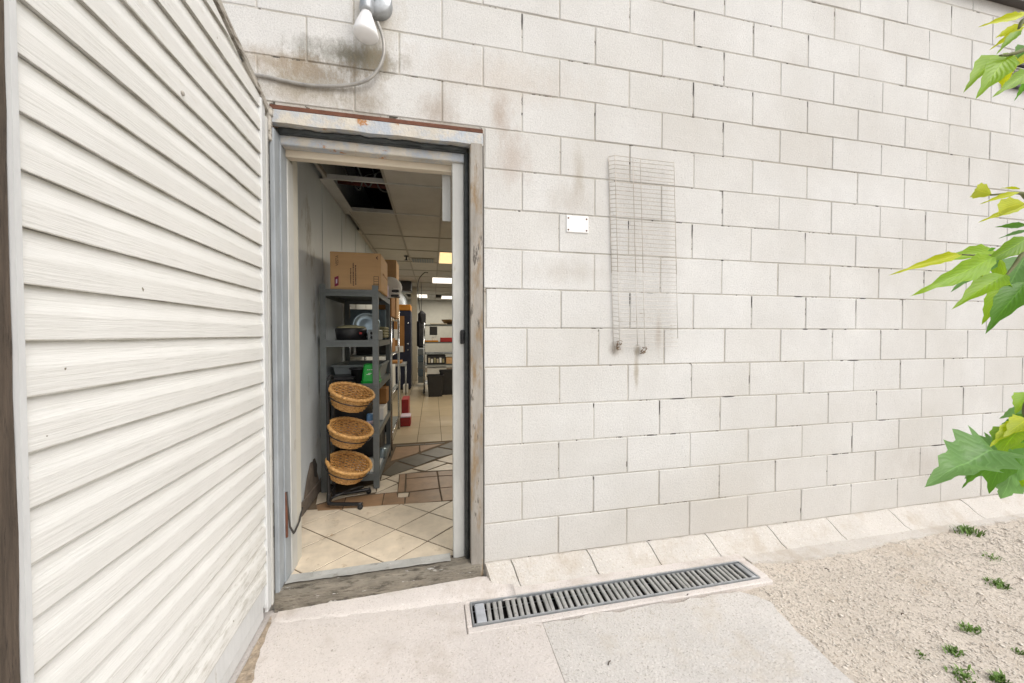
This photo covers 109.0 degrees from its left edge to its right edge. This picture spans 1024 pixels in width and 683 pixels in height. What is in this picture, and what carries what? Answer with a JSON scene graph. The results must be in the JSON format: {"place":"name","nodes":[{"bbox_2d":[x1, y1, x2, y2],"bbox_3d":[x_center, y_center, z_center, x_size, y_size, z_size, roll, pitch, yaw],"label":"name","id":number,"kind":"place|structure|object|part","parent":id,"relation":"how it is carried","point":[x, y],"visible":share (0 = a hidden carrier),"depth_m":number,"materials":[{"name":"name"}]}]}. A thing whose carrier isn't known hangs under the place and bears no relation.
{"place":"outdoors","nodes":[
{"label":"outdoors","id":0,"kind":"place"},
{"bbox_2d":[235,617,271,682],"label":"soil","id":1,"kind":"structure","parent":0,"point":[246,675],"depth_m":1.39,"materials":[{"name":"beige soil"}]},
{"bbox_2d":[297,161,407,517],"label":"wall","id":2,"kind":"structure","parent":0,"point":[326,224],"depth_m":2.66,"materials":[{"name":"grey paint"}]},
{"bbox_2d":[337,166,386,192],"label":"ceiling pipes","id":3,"kind":"object","parent":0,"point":[371,185],"visible":0.23,"depth_m":3.20,"materials":[{"name":"grey metal"}]},
{"bbox_2d":[350,309,385,339],"bbox_3d":[-1.340,-0.158,3.411,0.310,0.280,0.060,0,1,-12],"label":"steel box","id":4,"kind":"object","parent":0,"point":[382,315],"visible":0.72,"depth_m":3.38,"materials":[{"name":"grey metal"}]},
{"bbox_2d":[366,413,372,427],"bbox_3d":[-1.106,0.616,2.843,0.051,0.115,0.051,0,1,-12],"label":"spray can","id":5,"kind":"object","parent":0,"point":[369,418],"visible":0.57,"depth_m":2.82,"materials":[{"name":"blue metal"}]},
{"bbox_2d":[356,458,382,471],"bbox_3d":[-1.155,0.998,2.958,0.170,0.006,0.330,0,1,-12],"label":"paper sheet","id":6,"kind":"object","parent":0,"point":[371,470],"visible":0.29,"depth_m":3.00,"materials":[{"name":"white paper"}]},
{"bbox_2d":[291,367,452,573],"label":"interior floor","id":7,"kind":"structure","parent":0,"point":[405,511],"depth_m":2.45,"materials":[{"name":"tile"}]},
{"bbox_2d":[324,374,372,509],"bbox_3d":[-1.120,0.671,2.525,0.308,0.896,0.273,0,1,-12],"label":"basket stand","id":8,"kind":"object","parent":7,"relation":"on","point":[359,505],"visible":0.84,"depth_m":2.44,"materials":[{"name":"black metal"}]},
{"bbox_2d":[325,450,372,484],"bbox_3d":[-1.114,0.869,2.502,0.297,0.207,0.254,0,1,-12],"label":"wicker basket","id":9,"kind":"object","parent":8,"relation":"on","point":[342,471],"visible":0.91,"depth_m":2.55,"materials":[{"name":"brown wicker"}]},
{"bbox_2d":[327,416,373,449],"bbox_3d":[-1.102,0.629,2.500,0.297,0.207,0.254,0,1,-12],"label":"wicker basket","id":10,"kind":"object","parent":8,"relation":"on","point":[364,435],"visible":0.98,"depth_m":2.53,"materials":[{"name":"brown wicker"}]},
{"bbox_2d":[328,381,374,412],"bbox_3d":[-1.092,0.382,2.497,0.297,0.207,0.254,0,1,-12],"label":"wicker basket","id":11,"kind":"object","parent":8,"relation":"on","point":[335,395],"visible":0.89,"depth_m":2.49,"materials":[{"name":"brown wicker"}]},
{"bbox_2d":[319,284,390,492],"bbox_3d":[-1.288,0.340,3.100,0.411,1.535,0.798,0,1,-12],"label":"shelving unit","id":12,"kind":"object","parent":7,"relation":"on","point":[374,297],"visible":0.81,"depth_m":2.75,"materials":[{"name":"grey metal"}]},
{"bbox_2d":[330,374,354,383],"bbox_3d":[-1.308,0.290,2.849,0.190,0.056,0.270,0,1,-12],"label":"black tray","id":13,"kind":"object","parent":12,"relation":"on","point":[343,377],"visible":0.45,"depth_m":2.74,"materials":[{"name":"plastic"}]},
{"bbox_2d":[335,325,366,339],"bbox_3d":[-1.252,-0.068,2.841,0.230,0.122,0.245,0,1,-12],"label":"slow cooker","id":14,"kind":"object","parent":12,"relation":"on","point":[350,332],"visible":0.94,"depth_m":2.76,"materials":[{"name":"black plastic"}]},
{"bbox_2d":[335,395,371,425],"bbox_3d":[-1.357,0.582,3.151,0.220,0.170,0.450,0,1,-12],"label":"dark crate","id":15,"kind":"object","parent":12,"relation":"on","point":[361,414],"visible":0.3,"depth_m":2.94,"materials":[{"name":"black plastic"}]},
{"bbox_2d":[349,367,362,382],"bbox_3d":[-1.195,0.262,2.847,0.142,0.113,0.142,0,1,-12],"label":"black pot","id":16,"kind":"object","parent":12,"relation":"on","point":[357,372],"visible":0.67,"depth_m":2.80,"materials":[{"name":"plastic"}]},
{"bbox_2d":[330,251,387,295],"bbox_3d":[-1.206,-0.527,2.923,0.358,0.282,0.417,0,1,-12],"label":"cardboard box","id":17,"kind":"object","parent":12,"relation":"on","point":[357,271],"visible":0.98,"depth_m":2.72,"materials":[{"name":"brown cardboard"}]},
{"bbox_2d":[331,360,388,376],"bbox_3d":[-1.301,0.247,3.192,0.380,0.128,0.540,0,1,-12],"label":"storage tote","id":18,"kind":"object","parent":12,"relation":"on","point":[342,367],"visible":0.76,"depth_m":3.09,"materials":[{"name":"grey plastic"}]},
{"bbox_2d":[340,427,384,457],"bbox_3d":[-1.343,0.899,3.304,0.330,0.190,0.330,0,1,-12],"label":"dark crate","id":19,"kind":"object","parent":12,"relation":"on","point":[366,448],"visible":0.22,"depth_m":3.16,"materials":[{"name":"black plastic"}]},
{"bbox_2d":[352,312,379,337],"bbox_3d":[-1.211,-0.138,3.034,0.219,0.217,0.054,0,1,-12],"label":"pan lid","id":20,"kind":"object","parent":12,"relation":"on","point":[363,319],"visible":0.6,"depth_m":3.03,"materials":[{"name":"metal"}]},
{"bbox_2d":[361,363,381,383],"bbox_3d":[-1.090,0.246,2.834,0.140,0.145,0.140,0,1,-12],"label":"green bucket","id":21,"kind":"object","parent":12,"relation":"on","point":[367,376],"visible":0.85,"depth_m":2.78,"materials":[{"name":"plastic"}]},
{"bbox_2d":[372,403,386,419],"bbox_3d":[-1.162,0.616,3.220,0.090,0.100,0.260,0,1,-12],"label":"paper box","id":22,"kind":"object","parent":12,"relation":"on","point":[383,410],"visible":0.56,"depth_m":3.14,"materials":[{"name":"white paper"}]},
{"bbox_2d":[370,386,388,403],"bbox_3d":[-1.220,0.492,3.368,0.140,0.138,0.180,0,1,-12],"label":"cardboard box","id":23,"kind":"object","parent":22,"relation":"on","point":[383,394],"visible":0.54,"depth_m":3.29,"materials":[{"name":"brown cardboard"}]},
{"bbox_2d":[380,447,386,457],"bbox_3d":[-1.114,0.956,3.145,0.066,0.082,0.066,0,1,-12],"label":"steel jar","id":24,"kind":"object","parent":12,"relation":"on","point":[383,452],"visible":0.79,"depth_m":3.12,"materials":[{"name":"silver metal"}]},
{"bbox_2d":[379,327,388,337],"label":"stacked bowls","id":25,"kind":"object","parent":12,"relation":"on","point":[385,330],"visible":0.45,"depth_m":3.15,"materials":[{"name":"beige ceramic"}]},
{"bbox_2d":[387,277,401,297],"bbox_3d":[-1.136,-0.506,3.412,0.209,0.203,0.059,0,1,-22],"label":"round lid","id":26,"kind":"object","parent":12,"relation":"on","point":[393,282],"visible":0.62,"depth_m":3.42,"materials":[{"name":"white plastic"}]},
{"bbox_2d":[391,288,399,297],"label":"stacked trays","id":27,"kind":"object","parent":12,"relation":"on","point":[395,292],"visible":0.88,"depth_m":3.37,"materials":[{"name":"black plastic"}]},
{"bbox_2d":[350,315,399,450],"bbox_3d":[-1.494,0.363,4.038,0.416,1.450,0.876,0,1,-12],"label":"chrome shelving","id":28,"kind":"object","parent":7,"relation":"on","point":[394,419],"visible":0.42,"depth_m":3.95,"materials":[{"name":"grey metal"}]},
{"bbox_2d":[356,345,385,354],"bbox_3d":[-1.443,0.020,3.843,0.310,0.220,0.300,0,1,-12],"label":"crate","id":29,"kind":"object","parent":28,"relation":"on","point":[366,350],"visible":0.2,"depth_m":3.69,"materials":[{"name":"black plastic"}]},
{"bbox_2d":[379,298,394,317],"bbox_3d":[-1.288,-0.388,3.710,0.160,0.275,0.350,0,1,-12],"label":"cardboard box","id":30,"kind":"object","parent":28,"relation":"on","point":[392,307],"visible":0.24,"depth_m":3.56,"materials":[{"name":"brown cardboard"}]},
{"bbox_2d":[384,259,398,318],"bbox_3d":[-1.358,-0.570,4.075,0.160,0.625,0.300,0,1,-12],"label":"cardboard box","id":31,"kind":"object","parent":28,"relation":"on","point":[392,268],"visible":0.42,"depth_m":3.94,"materials":[{"name":"brown cardboard"}]},
{"bbox_2d":[392,364,394,387],"bbox_3d":[-1.522,0.398,4.212,0.310,0.250,0.300,0,1,-12],"label":"cardboard box","id":32,"kind":"object","parent":28,"relation":"on","point":[393,375],"visible":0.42,"depth_m":4.18,"materials":[{"name":"white cardboard"}]},
{"bbox_2d":[392,338,394,351],"bbox_3d":[-1.522,0.043,4.205,0.310,0.160,0.300,0,1,-12],"label":"cardboard box","id":33,"kind":"object","parent":28,"relation":"on","point":[393,344],"visible":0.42,"depth_m":4.19,"materials":[{"name":"brown cardboard"}]},
{"bbox_2d":[395,362,406,399],"bbox_3d":[-2.125,0.714,6.748,0.325,0.640,0.600,0,1,-12],"label":"steel table","id":34,"kind":"object","parent":7,"relation":"on","point":[403,364],"visible":0.33,"depth_m":7.01,"materials":[{"name":"silver metal"}]},
{"bbox_2d":[393,311,412,389],"bbox_3d":[-2.360,0.181,7.907,0.360,1.660,0.616,0,1,-12],"label":"navy fridge","id":35,"kind":"object","parent":7,"relation":"on","point":[406,355],"visible":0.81,"depth_m":7.63,"materials":[{"name":"blue metal"}]},
{"bbox_2d":[394,316,403,351],"bbox_3d":[-2.335,-0.155,7.561,0.205,0.745,0.020,0,1,-12],"label":"brown board","id":36,"kind":"object","parent":35,"relation":"attached to","point":[401,330],"visible":0.48,"depth_m":7.56,"materials":[{"name":"brown wood"}]},
{"bbox_2d":[394,329,396,339],"bbox_3d":[-2.386,-0.141,7.525,0.090,0.220,0.022,0,1,-12],"label":"paper notice","id":37,"kind":"object","parent":36,"relation":"attached to","point":[395,333],"visible":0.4,"depth_m":7.51,"materials":[{"name":"white paper"}]},
{"bbox_2d":[395,346,402,351],"bbox_3d":[-2.325,0.156,7.544,0.155,0.125,0.022,0,1,-12],"label":"paper notice","id":38,"kind":"object","parent":36,"relation":"attached to","point":[401,349],"visible":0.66,"depth_m":7.54,"materials":[{"name":"white paper"}]},
{"bbox_3d":[-2.300,0.164,7.627,0.360,1.605,0.022,0,1,-12],"label":"door","id":39,"kind":"part","parent":35,"relation":"part of","materials":[{"name":"blue metal"}]},
{"bbox_2d":[399,304,411,311],"bbox_3d":[-2.334,-0.716,7.862,0.320,0.125,0.480,0,1,-12],"label":"orange tray","id":40,"kind":"object","parent":35,"relation":"on","point":[402,307],"visible":0.54,"depth_m":7.64,"materials":[{"name":"plastic"}]},
{"bbox_2d":[400,413,410,426],"bbox_3d":[-1.370,1.010,4.718,0.125,0.130,0.200,0,1,-12],"label":"red toolbox","id":41,"kind":"object","parent":7,"relation":"on","point":[405,419],"visible":1,"depth_m":4.62,"materials":[{"name":"plastic"}]},
{"bbox_2d":[401,396,409,413],"bbox_3d":[-1.456,0.919,5.004,0.090,0.300,0.300,0,1,-12],"label":"dark red carton","id":42,"kind":"object","parent":41,"relation":"on","point":[405,404],"visible":0.58,"depth_m":4.86,"materials":[{"name":"cardboard"}]},
{"bbox_2d":[411,288,416,380],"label":"column","id":43,"kind":"structure","parent":7,"relation":"on","point":[414,330],"depth_m":9.17,"materials":[{"name":"beige paint"}]},
{"bbox_2d":[418,348,422,382],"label":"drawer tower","id":44,"kind":"structure","parent":7,"relation":"on","point":[420,365],"depth_m":8.15,"materials":[{"name":"grey plastic"}]},
{"bbox_2d":[426,374,443,396],"bbox_3d":[-1.452,0.831,6.917,0.324,0.400,0.292,0,1,-12],"label":"waste bin","id":45,"kind":"object","parent":7,"relation":"on","point":[435,384],"visible":0.95,"depth_m":6.80,"materials":[{"name":"black plastic"}]},
{"bbox_2d":[423,322,451,392],"bbox_3d":[-1.311,0.318,7.531,0.998,1.400,0.600,0,1,-12],"label":"wheeled rack","id":46,"kind":"object","parent":7,"relation":"on","point":[424,363],"visible":0.47,"depth_m":7.20,"materials":[{"name":"silver metal"}]},
{"bbox_2d":[430,327,436,334],"bbox_3d":[-1.547,-0.210,7.193,0.150,0.170,0.020,0,1,-12],"label":"sign board","id":47,"kind":"object","parent":46,"relation":"hanging from","point":[433,330],"visible":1,"depth_m":7.18,"materials":[{"name":"black plastic"}]},
{"bbox_2d":[427,354,445,363],"bbox_3d":[-1.543,0.358,7.420,0.370,0.175,0.320,0,1,-12],"label":"black crate","id":48,"kind":"object","parent":46,"relation":"on","point":[437,356],"visible":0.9,"depth_m":7.27,"materials":[{"name":"plastic"}]},
{"bbox_2d":[427,366,446,373],"bbox_3d":[-1.530,0.670,7.440,0.380,0.300,0.300,0,1,-12],"label":"white crate","id":49,"kind":"object","parent":46,"relation":"on","point":[433,370],"visible":0.46,"depth_m":7.29,"materials":[{"name":"plastic"}]},
{"bbox_2d":[440,337,451,341],"bbox_3d":[-1.216,-0.037,7.484,0.500,0.087,0.320,0,1,-12],"label":"red crate","id":50,"kind":"object","parent":46,"relation":"on","point":[445,339],"visible":0.42,"depth_m":7.30,"materials":[{"name":"plastic"}]},
{"bbox_2d":[442,319,451,324],"bbox_3d":[-1.266,-0.396,7.476,0.349,0.100,0.349,0,1,-12],"label":"bronze bowl","id":51,"kind":"object","parent":46,"relation":"on","point":[448,321],"visible":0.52,"depth_m":7.34,"materials":[{"name":"brown metal"}]},
{"bbox_2d":[446,357,451,363],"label":"cardboard box","id":52,"kind":"object","parent":46,"relation":"on","point":[448,360],"visible":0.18,"depth_m":7.31,"materials":[{"name":"brown cardboard"}]},
{"bbox_2d":[439,369,451,394],"bbox_3d":[-1.270,0.791,7.140,0.304,0.470,0.274,0,1,-12],"label":"waste bin","id":53,"kind":"object","parent":7,"relation":"on","point":[447,382],"visible":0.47,"depth_m":7.03,"materials":[{"name":"black plastic"}]},
{"bbox_2d":[355,167,392,209],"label":"roof deck","id":54,"kind":"structure","parent":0,"point":[378,198],"depth_m":4.79,"materials":[{"name":"black"}]},
{"bbox_2d":[368,330,382,339],"bbox_3d":[-1.093,-0.051,2.922,0.075,0.085,0.286,0,1,-12],"label":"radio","id":55,"kind":"object","parent":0,"point":[370,334],"visible":0.61,"depth_m":2.79,"materials":[{"name":"grey plastic"}]},
{"bbox_2d":[314,163,451,300],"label":"suspended ceiling","id":56,"kind":"structure","parent":0,"point":[411,224],"depth_m":3.91,"materials":[{"name":"tile"}]},
{"bbox_2d":[400,281,411,292],"bbox_3d":[-2.381,-1.217,8.164,0.280,0.205,0.350,0,1,-12],"label":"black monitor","id":57,"kind":"object","parent":56,"relation":"hanging from","point":[407,286],"visible":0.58,"depth_m":8.01,"materials":[{"name":"plastic"}]},
{"bbox_2d":[417,286,425,347],"bbox_3d":[-2.060,-0.595,8.277,0.198,1.476,0.184,1,1,33],"label":"hanging coat","id":58,"kind":"object","parent":56,"relation":"hanging from","point":[420,333],"visible":0.91,"depth_m":8.21,"materials":[{"name":"black fabric"}]},
{"bbox_2d":[411,258,433,262],"bbox_3d":[-1.409,-1.278,5.779,0.350,0.008,0.320,0,1,-12],"label":"ceiling vent","id":59,"kind":"object","parent":56,"relation":"attached to","point":[420,260],"visible":1,"depth_m":5.75,"materials":[{"name":"grey metal"}]},
{"bbox_2d":[417,272,427,321],"bbox_3d":[-1.697,-0.842,6.959,0.198,0.954,0.121,0,1,-12],"label":"hanging cable","id":60,"kind":"object","parent":56,"relation":"hanging from","point":[418,295],"visible":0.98,"depth_m":6.89,"materials":[{"name":"black plastic"}]},
{"bbox_2d":[417,294,427,297],"bbox_3d":[-2.750,-1.414,11.176,0.320,0.062,0.960,0,1,-12],"label":"ceiling light","id":61,"kind":"object","parent":56,"relation":"attached to","point":[424,296],"visible":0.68,"depth_m":11.23,"materials":[{"name":"white plastic"}]},
{"bbox_2d":[432,277,451,283],"bbox_3d":[-1.476,-1.349,7.949,0.520,0.062,0.810,0,1,-12],"label":"ceiling light","id":62,"kind":"object","parent":56,"relation":"attached to","point":[441,280],"visible":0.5,"depth_m":7.88,"materials":[{"name":"white plastic"}]},
{"bbox_2d":[438,252,451,263],"bbox_3d":[-0.917,-1.303,5.625,0.415,0.062,0.810,0,1,-12],"label":"ceiling light","id":63,"kind":"object","parent":56,"relation":"attached to","point":[445,257],"visible":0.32,"depth_m":5.57,"materials":[{"name":"yellow plastic"}]},
{"bbox_2d":[441,295,451,298],"bbox_3d":[-2.001,-1.422,11.594,0.480,0.062,0.900,0,1,-12],"label":"ceiling light","id":64,"kind":"object","parent":56,"relation":"attached to","point":[446,297],"visible":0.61,"depth_m":11.54,"materials":[{"name":"white plastic"}]},
{"bbox_2d":[228,602,564,682],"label":"concrete slab","id":65,"kind":"structure","parent":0,"point":[446,635],"depth_m":1.44,"materials":[{"name":"beige concrete"}]},
{"bbox_2d":[274,553,480,612],"bbox_3d":[-0.626,1.174,1.799,0.931,0.125,0.127,0,1,-12],"label":"door sill","id":66,"kind":"structure","parent":65,"relation":"on","point":[300,590],"depth_m":1.75,"materials":[{"name":"grey concrete"}]},
{"bbox_2d":[273,576,516,622],"bbox_3d":[-0.516,1.221,1.694,1.070,0.070,0.140,0,1,-12],"label":"slab lip","id":67,"kind":"object","parent":65,"relation":"on","point":[462,590],"visible":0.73,"depth_m":1.71,"materials":[{"name":"beige concrete"}]},
{"bbox_2d":[392,360,402,363],"bbox_3d":[-2.111,0.369,6.668,0.200,0.047,0.350,0,1,-12],"label":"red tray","id":68,"kind":"object","parent":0,"point":[395,361],"visible":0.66,"depth_m":6.50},
{"bbox_2d":[408,294,451,367],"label":"wall","id":69,"kind":"structure","parent":0,"point":[434,311],"depth_m":12.76,"materials":[{"name":"white paint"}]},
{"bbox_2d":[543,592,853,682],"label":"aggregate slab","id":70,"kind":"structure","parent":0,"point":[793,652],"depth_m":1.47,"materials":[{"name":"grey concrete"}]},
{"bbox_2d":[263,589,864,682],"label":"grit","id":71,"kind":"object","parent":70,"relation":"on","point":[551,635],"visible":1,"depth_m":1.54,"materials":[{"name":"grey gravel"}]},
{"bbox_2d":[733,520,1023,682],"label":"gravel ground","id":72,"kind":"structure","parent":0,"point":[841,656],"depth_m":1.70,"materials":[{"name":"beige gravel"}]},
{"bbox_2d":[464,554,772,633],"bbox_3d":[0.553,1.274,1.811,1.562,0.118,0.237,0,1,-12],"label":"drain collar","id":73,"kind":"object","parent":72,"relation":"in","point":[764,580],"visible":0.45,"depth_m":1.79,"materials":[{"name":"beige concrete"}]},
{"bbox_2d":[470,561,759,627],"bbox_3d":[0.541,1.303,1.794,1.483,0.180,0.144,0,1,-12],"label":"drain grate","id":74,"kind":"object","parent":73,"relation":"in","point":[528,605],"visible":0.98,"depth_m":1.78,"materials":[{"name":"metal"}]},
{"bbox_2d":[485,493,1023,586],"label":"concrete footing","id":75,"kind":"object","parent":72,"relation":"on","point":[533,570],"visible":0.66,"depth_m":2.14,"materials":[{"name":"beige concrete"}]},
{"bbox_2d":[743,513,1023,564],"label":"footing apron","id":76,"kind":"object","parent":72,"relation":"on","point":[814,552],"visible":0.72,"depth_m":2.18,"materials":[{"name":"concrete"}]},
{"bbox_2d":[915,650,929,660],"bbox_3d":[1.623,1.239,1.446,0.070,0.013,0.044,-1,1,-40],"label":"weed tuft","id":77,"kind":"object","parent":72,"relation":"on","point":[920,653],"visible":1,"depth_m":1.44,"materials":[{"name":"green plant"}]},
{"bbox_2d":[942,644,966,656],"bbox_3d":[1.765,1.233,1.457,0.082,0.023,0.058,0,1,-12],"label":"weed tuft","id":78,"kind":"object","parent":72,"relation":"on","point":[953,650],"visible":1,"depth_m":1.46,"materials":[{"name":"green plant"}]},
{"bbox_2d":[891,11,1023,498],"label":"sapling","id":79,"kind":"object","parent":72,"relation":"on","point":[995,459],"visible":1,"depth_m":0.66,"materials":[{"name":"green plant"}]},
{"bbox_2d":[943,664,977,682],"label":"weed tuft","id":80,"kind":"object","parent":72,"relation":"on","point":[963,675],"visible":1,"depth_m":1.36,"materials":[{"name":"green plant"}]},
{"bbox_2d":[950,524,986,537],"bbox_3d":[2.910,1.204,2.330,0.207,0.048,0.140,0,1,-12],"label":"weed tuft","id":81,"kind":"object","parent":72,"relation":"on","point":[967,529],"visible":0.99,"depth_m":2.32,"materials":[{"name":"green plant"}]},
{"bbox_2d":[956,620,982,634],"bbox_3d":[1.955,1.227,1.564,0.108,0.027,0.068,0,1,-12],"label":"weed tuft","id":82,"kind":"object","parent":72,"relation":"on","point":[971,629],"visible":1,"depth_m":1.56,"materials":[{"name":"green plant"}]},
{"bbox_2d":[981,552,1001,561],"bbox_3d":[2.719,1.221,2.071,0.108,0.026,0.071,-1,1,-30],"label":"weed tuft","id":83,"kind":"object","parent":72,"relation":"on","point":[991,558],"visible":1,"depth_m":2.07,"materials":[{"name":"green plant"}]},
{"bbox_2d":[983,577,1009,589],"bbox_3d":[2.459,1.227,1.860,0.107,0.035,0.093,0,1,18],"label":"weed tuft","id":84,"kind":"object","parent":72,"relation":"on","point":[1000,584],"visible":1,"depth_m":1.85,"materials":[{"name":"green plant"}]},
{"bbox_2d":[987,668,1011,682],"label":"weed tuft","id":85,"kind":"object","parent":72,"relation":"on","point":[998,677],"visible":1,"depth_m":1.34,"materials":[{"name":"green plant"}]},
{"bbox_2d":[1011,647,1023,654],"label":"weed tuft","id":86,"kind":"object","parent":72,"relation":"on","point":[1016,650],"visible":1,"depth_m":1.46,"materials":[{"name":"green plant"}]},
{"label":"ground","id":87,"kind":"structure","parent":0,"visible":0},
{"bbox_2d":[221,0,1023,610],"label":"block wall","id":88,"kind":"structure","parent":87,"relation":"on","point":[835,162],"depth_m":2.11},
{"bbox_2d":[254,21,385,87],"bbox_3d":[-0.924,-1.304,1.630,0.698,0.324,0.033,0,1,-9],"label":"flexible conduit","id":89,"kind":"object","parent":88,"relation":"attached to","point":[364,81],"visible":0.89,"depth_m":1.66,"materials":[{"name":"white plastic"}]},
{"bbox_2d":[353,0,392,45],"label":"wall lamp","id":90,"kind":"object","parent":88,"relation":"attached to","point":[365,32],"visible":1,"depth_m":1.61,"materials":[{"name":"metal"}]},
{"bbox_2d":[269,104,483,592],"bbox_3d":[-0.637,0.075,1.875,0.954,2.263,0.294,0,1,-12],"label":"door frame","id":91,"kind":"object","parent":88,"relation":"attached to","point":[325,137],"visible":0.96,"depth_m":1.80,"materials":[{"name":"metal"}]},
{"bbox_2d":[0,0,273,682],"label":"siding door","id":92,"kind":"structure","parent":91,"relation":"attached to","point":[136,508],"depth_m":0.84,"materials":[{"name":"white plastic"}]},
{"bbox_2d":[566,215,587,232],"bbox_3d":[0.346,-0.620,1.930,0.124,0.089,0.010,0,1,-12],"label":"blank plate","id":93,"kind":"object","parent":88,"relation":"attached to","point":[576,224],"visible":1,"depth_m":1.93,"materials":[{"name":"metal"}]},
{"bbox_2d":[608,155,677,353],"bbox_3d":[0.722,-0.462,1.999,0.412,1.064,0.037,0,1,-12],"label":"wire guard","id":94,"kind":"object","parent":88,"relation":"attached to","point":[635,271],"visible":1,"depth_m":1.98,"materials":[{"name":"grey metal"}]},
{"bbox_2d":[988,0,1023,9],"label":"roof edge","id":95,"kind":"object","parent":88,"relation":"on","point":[1018,4],"depth_m":2.58,"materials":[{"name":"metal"}]},
{"bbox_2d":[1011,63,1023,89],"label":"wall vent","id":96,"kind":"object","parent":88,"relation":"attached to","point":[1017,87],"depth_m":2.60,"materials":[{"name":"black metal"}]}
]}

